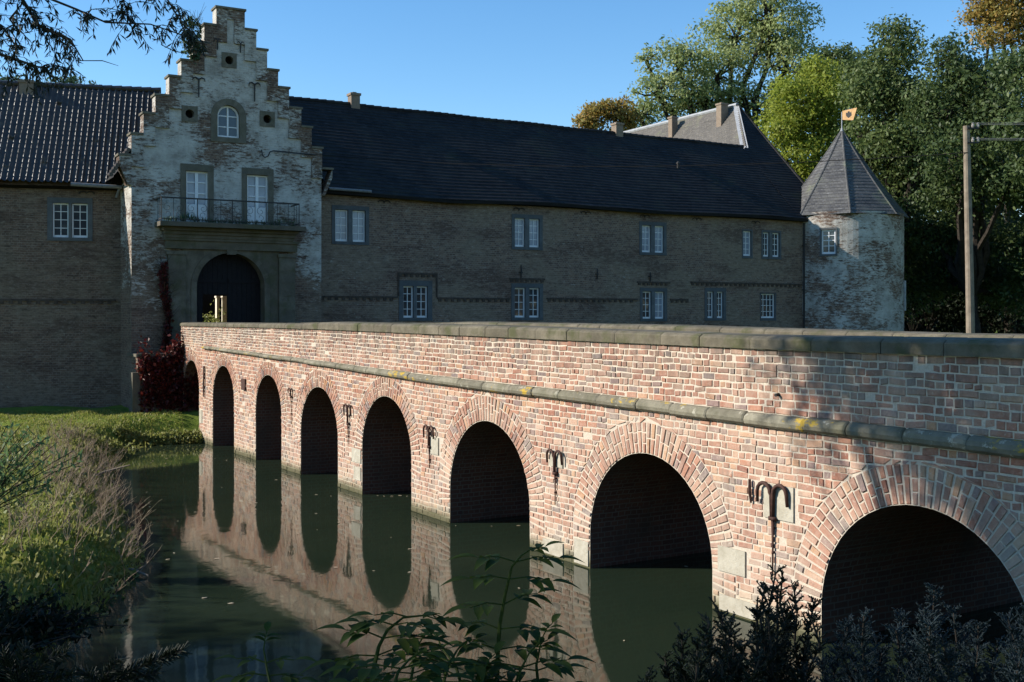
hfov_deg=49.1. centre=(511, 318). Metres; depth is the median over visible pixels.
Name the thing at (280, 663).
elder shoot
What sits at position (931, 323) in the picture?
shrub
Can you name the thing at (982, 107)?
acacia tree
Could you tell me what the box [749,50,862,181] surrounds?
acacia tree
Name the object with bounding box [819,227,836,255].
window
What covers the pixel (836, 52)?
broadleaf tree
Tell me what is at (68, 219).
window
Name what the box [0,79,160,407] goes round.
castle wing
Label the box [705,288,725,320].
window
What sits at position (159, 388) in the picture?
creeper
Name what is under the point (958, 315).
shrub
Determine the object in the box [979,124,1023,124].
overhead cable
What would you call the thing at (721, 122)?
wing
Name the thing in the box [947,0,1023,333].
autumn tree
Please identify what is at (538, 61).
sky
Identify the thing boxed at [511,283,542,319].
window
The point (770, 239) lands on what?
window
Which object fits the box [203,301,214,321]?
door
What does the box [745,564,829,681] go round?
thuja bush
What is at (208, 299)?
courtyard shed
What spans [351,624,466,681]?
elder shoot
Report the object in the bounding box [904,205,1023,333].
shrub
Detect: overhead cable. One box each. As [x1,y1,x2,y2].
[316,152,967,166]
[974,138,1023,138]
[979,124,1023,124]
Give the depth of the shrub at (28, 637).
10.08 m
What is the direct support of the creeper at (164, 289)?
attached to the gatehouse
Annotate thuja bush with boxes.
[637,597,766,681]
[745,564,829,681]
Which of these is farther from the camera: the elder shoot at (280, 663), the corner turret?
the corner turret
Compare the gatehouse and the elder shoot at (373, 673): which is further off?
the gatehouse
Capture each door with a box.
[180,163,213,221]
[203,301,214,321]
[242,167,273,224]
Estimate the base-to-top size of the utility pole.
8.774 m
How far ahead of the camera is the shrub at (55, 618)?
12.77 m
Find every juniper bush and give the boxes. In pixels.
[811,607,893,681]
[876,582,991,681]
[979,603,1023,681]
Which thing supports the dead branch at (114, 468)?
on the ground at (190, 420)
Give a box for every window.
[47,197,92,240]
[211,99,245,143]
[332,205,368,244]
[399,280,431,320]
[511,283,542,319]
[512,214,542,249]
[639,221,666,255]
[640,288,666,320]
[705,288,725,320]
[742,229,752,258]
[760,292,775,320]
[761,230,781,259]
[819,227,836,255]
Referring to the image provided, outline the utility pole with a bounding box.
[963,123,979,332]
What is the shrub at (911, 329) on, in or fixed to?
on the ground at (190, 420)
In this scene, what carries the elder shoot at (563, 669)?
on the ground at (190, 420)
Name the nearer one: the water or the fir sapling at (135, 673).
the fir sapling at (135, 673)
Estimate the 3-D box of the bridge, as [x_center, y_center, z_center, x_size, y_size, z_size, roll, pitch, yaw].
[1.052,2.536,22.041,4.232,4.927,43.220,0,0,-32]
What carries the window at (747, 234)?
in the castle wing at (666, 240)
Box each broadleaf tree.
[0,73,101,84]
[619,0,832,128]
[798,39,898,124]
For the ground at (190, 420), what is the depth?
22.15 m
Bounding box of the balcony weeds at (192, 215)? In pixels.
[163,211,295,225]
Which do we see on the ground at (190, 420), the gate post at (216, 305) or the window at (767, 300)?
the gate post at (216, 305)
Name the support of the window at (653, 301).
in the castle wing at (666, 240)
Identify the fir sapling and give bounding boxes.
[0,639,79,681]
[71,641,192,681]
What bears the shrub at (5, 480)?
on the ground at (190, 420)
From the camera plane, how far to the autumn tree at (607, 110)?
79.63 m
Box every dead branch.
[95,462,129,475]
[128,565,148,575]
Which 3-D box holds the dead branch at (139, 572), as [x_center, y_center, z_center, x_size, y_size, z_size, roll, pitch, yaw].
[-5.920,3.912,17.484,0.703,0.145,0.123,0,0,24]
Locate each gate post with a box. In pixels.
[214,296,219,320]
[221,296,226,321]
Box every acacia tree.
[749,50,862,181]
[829,14,964,323]
[896,25,1023,332]
[961,44,1023,326]
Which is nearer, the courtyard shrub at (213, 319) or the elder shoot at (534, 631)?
the elder shoot at (534, 631)
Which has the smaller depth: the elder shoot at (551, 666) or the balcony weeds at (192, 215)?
the elder shoot at (551, 666)
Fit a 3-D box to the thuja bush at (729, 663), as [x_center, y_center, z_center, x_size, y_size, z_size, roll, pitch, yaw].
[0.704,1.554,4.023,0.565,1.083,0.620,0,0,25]
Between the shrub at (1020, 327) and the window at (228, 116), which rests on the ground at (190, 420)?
the shrub at (1020, 327)
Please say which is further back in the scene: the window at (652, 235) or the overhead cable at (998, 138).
the window at (652, 235)
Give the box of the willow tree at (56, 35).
[0,0,210,104]
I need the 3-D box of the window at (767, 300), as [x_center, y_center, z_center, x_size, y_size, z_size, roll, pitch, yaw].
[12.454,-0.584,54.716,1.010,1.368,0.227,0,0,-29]
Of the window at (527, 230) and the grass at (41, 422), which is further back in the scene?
the window at (527, 230)
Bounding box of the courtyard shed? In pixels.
[203,294,226,321]
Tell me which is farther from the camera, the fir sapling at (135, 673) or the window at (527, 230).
the window at (527, 230)
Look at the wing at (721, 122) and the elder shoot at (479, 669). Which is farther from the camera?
the wing at (721, 122)
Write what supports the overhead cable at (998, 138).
attached to the utility pole
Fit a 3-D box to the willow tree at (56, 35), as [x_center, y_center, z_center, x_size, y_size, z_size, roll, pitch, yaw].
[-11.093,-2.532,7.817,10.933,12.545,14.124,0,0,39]
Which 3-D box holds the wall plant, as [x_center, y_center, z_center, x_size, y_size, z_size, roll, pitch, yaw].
[-11.457,-10.083,39.765,1.304,2.184,1.156,0,0,18]
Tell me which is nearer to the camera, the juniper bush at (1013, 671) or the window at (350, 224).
the juniper bush at (1013, 671)
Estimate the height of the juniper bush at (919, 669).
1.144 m
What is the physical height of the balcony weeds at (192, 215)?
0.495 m
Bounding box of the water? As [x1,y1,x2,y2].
[45,443,1023,681]
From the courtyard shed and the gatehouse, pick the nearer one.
the gatehouse
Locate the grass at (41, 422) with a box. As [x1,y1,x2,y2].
[0,409,184,664]
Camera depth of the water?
16.66 m
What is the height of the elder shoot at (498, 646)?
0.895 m
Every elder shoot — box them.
[212,621,317,681]
[299,610,470,681]
[319,647,482,681]
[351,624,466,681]
[396,630,515,681]
[397,633,517,681]
[436,541,582,681]
[440,630,597,681]
[477,641,507,681]
[485,613,587,681]
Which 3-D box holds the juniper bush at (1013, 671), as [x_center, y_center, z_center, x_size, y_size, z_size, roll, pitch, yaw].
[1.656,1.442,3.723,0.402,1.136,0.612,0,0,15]
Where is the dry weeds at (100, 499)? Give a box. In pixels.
[0,416,161,601]
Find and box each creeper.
[133,331,198,412]
[151,246,177,350]
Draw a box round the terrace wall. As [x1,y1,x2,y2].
[127,352,182,412]
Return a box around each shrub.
[0,420,82,508]
[0,578,130,665]
[0,581,100,681]
[204,300,226,321]
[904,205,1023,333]
[904,207,946,331]
[904,257,964,331]
[921,262,1016,333]
[979,251,1023,333]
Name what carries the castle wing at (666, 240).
on the ground at (190, 420)
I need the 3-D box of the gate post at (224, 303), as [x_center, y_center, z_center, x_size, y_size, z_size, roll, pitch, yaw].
[-12.737,0.140,49.596,0.240,2.280,0.300,0,0,-29]
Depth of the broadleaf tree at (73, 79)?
65.31 m
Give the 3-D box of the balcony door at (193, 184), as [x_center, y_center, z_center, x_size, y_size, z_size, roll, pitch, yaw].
[-11.259,-4.475,39.972,1.170,2.030,0.254,0,0,-29]
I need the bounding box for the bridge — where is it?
[180,321,1023,643]
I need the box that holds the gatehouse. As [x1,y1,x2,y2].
[107,5,333,407]
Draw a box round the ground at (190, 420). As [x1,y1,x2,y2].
[0,324,1003,678]
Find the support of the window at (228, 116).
in the gatehouse
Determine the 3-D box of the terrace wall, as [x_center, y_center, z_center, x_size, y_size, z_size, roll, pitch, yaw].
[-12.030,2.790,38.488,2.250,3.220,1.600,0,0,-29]
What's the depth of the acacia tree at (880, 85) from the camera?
65.40 m
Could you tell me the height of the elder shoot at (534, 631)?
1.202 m
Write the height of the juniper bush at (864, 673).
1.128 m
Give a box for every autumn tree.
[571,95,643,130]
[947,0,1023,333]
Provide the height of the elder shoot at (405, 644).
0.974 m
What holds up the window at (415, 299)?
in the castle wing at (666, 240)
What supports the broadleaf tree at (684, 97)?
on the ground at (190, 420)
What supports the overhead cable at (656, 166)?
attached to the utility pole
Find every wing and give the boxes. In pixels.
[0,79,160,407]
[289,92,807,327]
[623,102,747,147]
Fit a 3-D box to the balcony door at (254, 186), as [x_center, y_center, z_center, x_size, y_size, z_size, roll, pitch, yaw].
[-9.348,-4.475,41.051,1.180,2.030,0.254,0,0,-29]
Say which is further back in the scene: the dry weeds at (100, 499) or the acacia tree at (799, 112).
the acacia tree at (799, 112)
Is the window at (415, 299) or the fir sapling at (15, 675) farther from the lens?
the window at (415, 299)
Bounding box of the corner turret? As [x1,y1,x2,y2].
[789,108,908,330]
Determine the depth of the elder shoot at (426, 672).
3.27 m
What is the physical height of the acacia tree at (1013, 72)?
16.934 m
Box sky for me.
[0,0,1023,220]

